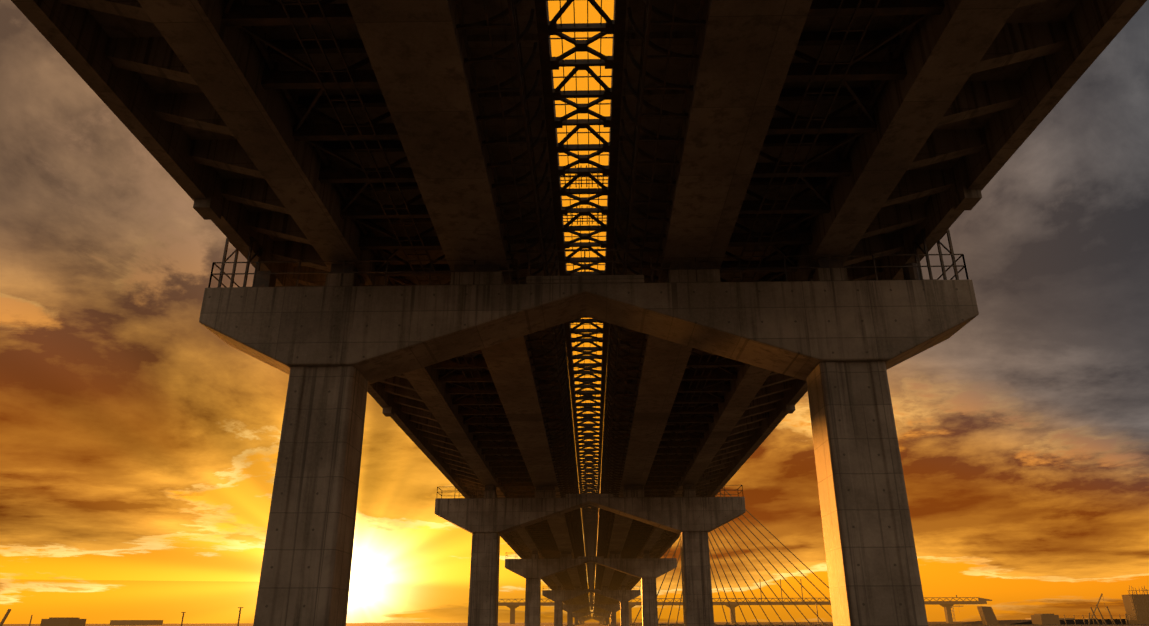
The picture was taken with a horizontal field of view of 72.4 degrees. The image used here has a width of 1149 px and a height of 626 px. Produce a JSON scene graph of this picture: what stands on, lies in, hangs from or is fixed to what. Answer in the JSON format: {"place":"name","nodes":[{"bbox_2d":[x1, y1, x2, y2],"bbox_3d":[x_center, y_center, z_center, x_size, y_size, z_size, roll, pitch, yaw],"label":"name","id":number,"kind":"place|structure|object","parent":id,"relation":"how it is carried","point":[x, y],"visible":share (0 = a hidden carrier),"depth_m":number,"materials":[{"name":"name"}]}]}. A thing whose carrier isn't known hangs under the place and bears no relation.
{"place":"outdoors","nodes":[
{"label":"outdoors","id":0,"kind":"place"},
{"bbox_2d":[0,0,1148,623],"label":"sky","id":1,"kind":"structure","parent":0,"point":[139,446],"materials":[{"name":"orange"}]},
{"bbox_2d":[2,621,1148,625],"bbox_3d":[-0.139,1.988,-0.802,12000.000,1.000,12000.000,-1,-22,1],"label":"ground","id":2,"kind":"structure","parent":0,"point":[596,624],"depth_m":632.33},
{"bbox_2d":[0,609,85,625],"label":"skyline","id":3,"kind":"structure","parent":2,"relation":"on","point":[61,621],"depth_m":444.36,"materials":[{"name":"concrete"}]},
{"bbox_2d":[554,601,562,625],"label":"pier column","id":4,"kind":"structure","parent":2,"relation":"on","point":[558,613],"depth_m":235.76,"materials":[{"name":"concrete"}]},
{"bbox_2d":[542,589,640,600],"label":"pier cap","id":5,"kind":"object","parent":4,"relation":"on","point":[565,595],"visible":0.92,"depth_m":237.32,"materials":[{"name":"grey concrete"}]},
{"bbox_2d":[543,585,639,589],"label":"railing","id":6,"kind":"object","parent":5,"relation":"on","point":[548,588],"visible":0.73,"depth_m":240.24,"materials":[{"name":"grey metal"}]},
{"bbox_2d":[565,612,574,625],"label":"pier column","id":7,"kind":"structure","parent":2,"relation":"on","point":[569,618],"depth_m":358.99,"materials":[{"name":"concrete"}]},
{"bbox_2d":[563,604,619,611],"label":"pier cap","id":8,"kind":"object","parent":7,"relation":"on","point":[607,607],"visible":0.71,"depth_m":360.52,"materials":[{"name":"concrete"}]},
{"bbox_2d":[604,618,610,624],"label":"pier column","id":9,"kind":"structure","parent":2,"relation":"on","point":[606,621],"depth_m":507.12,"materials":[{"name":"concrete"}]},
{"bbox_2d":[609,612,618,625],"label":"pier column","id":10,"kind":"structure","parent":2,"relation":"on","point":[613,618],"depth_m":358.60,"materials":[{"name":"concrete"}]},
{"bbox_2d":[620,601,628,625],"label":"pier column","id":11,"kind":"structure","parent":2,"relation":"on","point":[624,611],"depth_m":235.47,"materials":[{"name":"concrete"}]},
{"bbox_2d":[110,586,1148,625],"bbox_3d":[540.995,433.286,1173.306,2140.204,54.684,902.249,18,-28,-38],"label":"buildings","id":12,"kind":"structure","parent":2,"relation":"on","point":[987,616],"depth_m":407.86,"materials":[{"name":"concrete"}]},
{"bbox_2d":[641,578,657,625],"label":"pier column","id":13,"kind":"structure","parent":2,"relation":"on","point":[649,603],"depth_m":133.31,"materials":[{"name":"concrete"}]},
{"bbox_2d":[632,623,825,624],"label":"stay anchor blocks","id":14,"kind":"structure","parent":2,"relation":"on","point":[747,624],"depth_m":461.84,"materials":[{"name":"grey concrete"}]},
{"bbox_2d":[634,488,831,622],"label":"stay cables","id":15,"kind":"object","parent":14,"relation":"attached to","point":[748,572],"visible":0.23,"depth_m":472.40,"materials":[{"name":"grey metal"}]},
{"bbox_2d":[498,579,991,623],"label":"viaduct","id":16,"kind":"object","parent":2,"relation":"on","point":[946,605],"visible":0.48,"depth_m":830.90,"materials":[{"name":"concrete"}]},
{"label":"pier column","id":17,"kind":"object","parent":2,"relation":"on","visible":0},
{"bbox_2d":[573,612,610,617],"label":"pier cap","id":18,"kind":"object","parent":17,"relation":"on","point":[602,614],"visible":0.75,"depth_m":508.72,"materials":[{"name":"concrete"}]},
{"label":"pier column","id":19,"kind":"object","parent":2,"relation":"on","visible":0},
{"bbox_2d":[578,617,604,620],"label":"pier cap","id":20,"kind":"object","parent":19,"relation":"on","point":[585,618],"visible":0.77,"depth_m":689.47,"materials":[{"name":"concrete"}]},
{"bbox_2d":[960,619,1127,623],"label":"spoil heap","id":21,"kind":"object","parent":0,"point":[1081,621],"visible":0.53,"depth_m":418.51,"materials":[{"name":"brown soil"}]},
{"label":"yard hardstanding ground","id":22,"kind":"structure","parent":0,"visible":0},
{"bbox_2d":[253,366,367,625],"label":"pier column","id":23,"kind":"structure","parent":22,"relation":"on","point":[305,575],"depth_m":27.98,"materials":[{"name":"concrete"}]},
{"bbox_2d":[199,275,978,383],"bbox_3d":[0.439,0.661,31.098,29.700,3.550,2.700,-1,-22,1],"label":"pier cap","id":24,"kind":"object","parent":23,"relation":"on","point":[801,330],"visible":0.92,"depth_m":30.03,"materials":[{"name":"grey concrete"}]},
{"bbox_2d":[325,268,847,285],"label":"pier plinths","id":25,"kind":"object","parent":24,"relation":"on","point":[673,276],"visible":0.31,"depth_m":30.90,"materials":[{"name":"grey concrete"}]},
{"bbox_2d":[11,0,1146,616],"bbox_3d":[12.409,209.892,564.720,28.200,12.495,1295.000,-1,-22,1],"label":"concrete deck","id":26,"kind":"object","parent":25,"relation":"on","point":[967,104],"visible":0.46,"depth_m":25.39,"materials":[{"name":"grey concrete"}]},
{"bbox_2d":[222,0,944,603],"bbox_3d":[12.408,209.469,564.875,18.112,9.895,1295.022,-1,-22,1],"label":"deck steelwork","id":27,"kind":"object","parent":26,"relation":"attached to","point":[476,400],"visible":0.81,"depth_m":27.07,"materials":[{"name":"metal"}]},
{"bbox_2d":[546,0,614,609],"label":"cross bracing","id":28,"kind":"object","parent":27,"relation":"on","point":[589,511],"visible":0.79,"depth_m":31.68,"materials":[{"name":"metal"}]},
{"bbox_2d":[208,229,968,287],"bbox_3d":[0.433,-1.754,32.049,29.510,2.340,2.510,-1,-22,1],"label":"railing","id":29,"kind":"object","parent":24,"relation":"on","point":[912,271],"visible":0.52,"depth_m":31.02,"materials":[{"name":"grey metal"}]},
{"bbox_2d":[468,533,499,625],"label":"pier column","id":30,"kind":"structure","parent":22,"relation":"on","point":[484,585],"depth_m":73.18,"materials":[{"name":"concrete"}]},
{"bbox_2d":[435,494,745,534],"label":"pier cap","id":31,"kind":"object","parent":30,"relation":"on","point":[677,515],"visible":0.92,"depth_m":75.04,"materials":[{"name":"grey concrete"}]},
{"bbox_2d":[437,482,742,497],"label":"railing","id":32,"kind":"object","parent":31,"relation":"on","point":[686,487],"visible":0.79,"depth_m":76.09,"materials":[{"name":"grey metal"}]},
{"bbox_2d":[484,490,695,497],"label":"pier plinths","id":33,"kind":"object","parent":31,"relation":"on","point":[630,493],"visible":0.65,"depth_m":75.95,"materials":[{"name":"grey concrete"}]},
{"bbox_2d":[525,578,540,625],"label":"pier column","id":34,"kind":"structure","parent":22,"relation":"on","point":[533,603],"depth_m":133.75,"materials":[{"name":"concrete"}]},
{"bbox_2d":[505,556,676,578],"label":"pier cap","id":35,"kind":"object","parent":34,"relation":"on","point":[640,568],"visible":0.92,"depth_m":135.44,"materials":[{"name":"grey concrete"}]},
{"bbox_2d":[507,550,675,558],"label":"railing","id":36,"kind":"object","parent":35,"relation":"on","point":[611,552],"visible":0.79,"depth_m":136.65,"materials":[{"name":"grey metal"}]},
{"bbox_2d":[680,532,713,625],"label":"pier column","id":37,"kind":"structure","parent":22,"relation":"on","point":[696,586],"depth_m":72.78,"materials":[{"name":"concrete"}]},
{"bbox_2d":[806,361,927,625],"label":"pier column","id":38,"kind":"structure","parent":22,"relation":"on","point":[874,579],"depth_m":27.59,"materials":[{"name":"concrete"}]}
]}

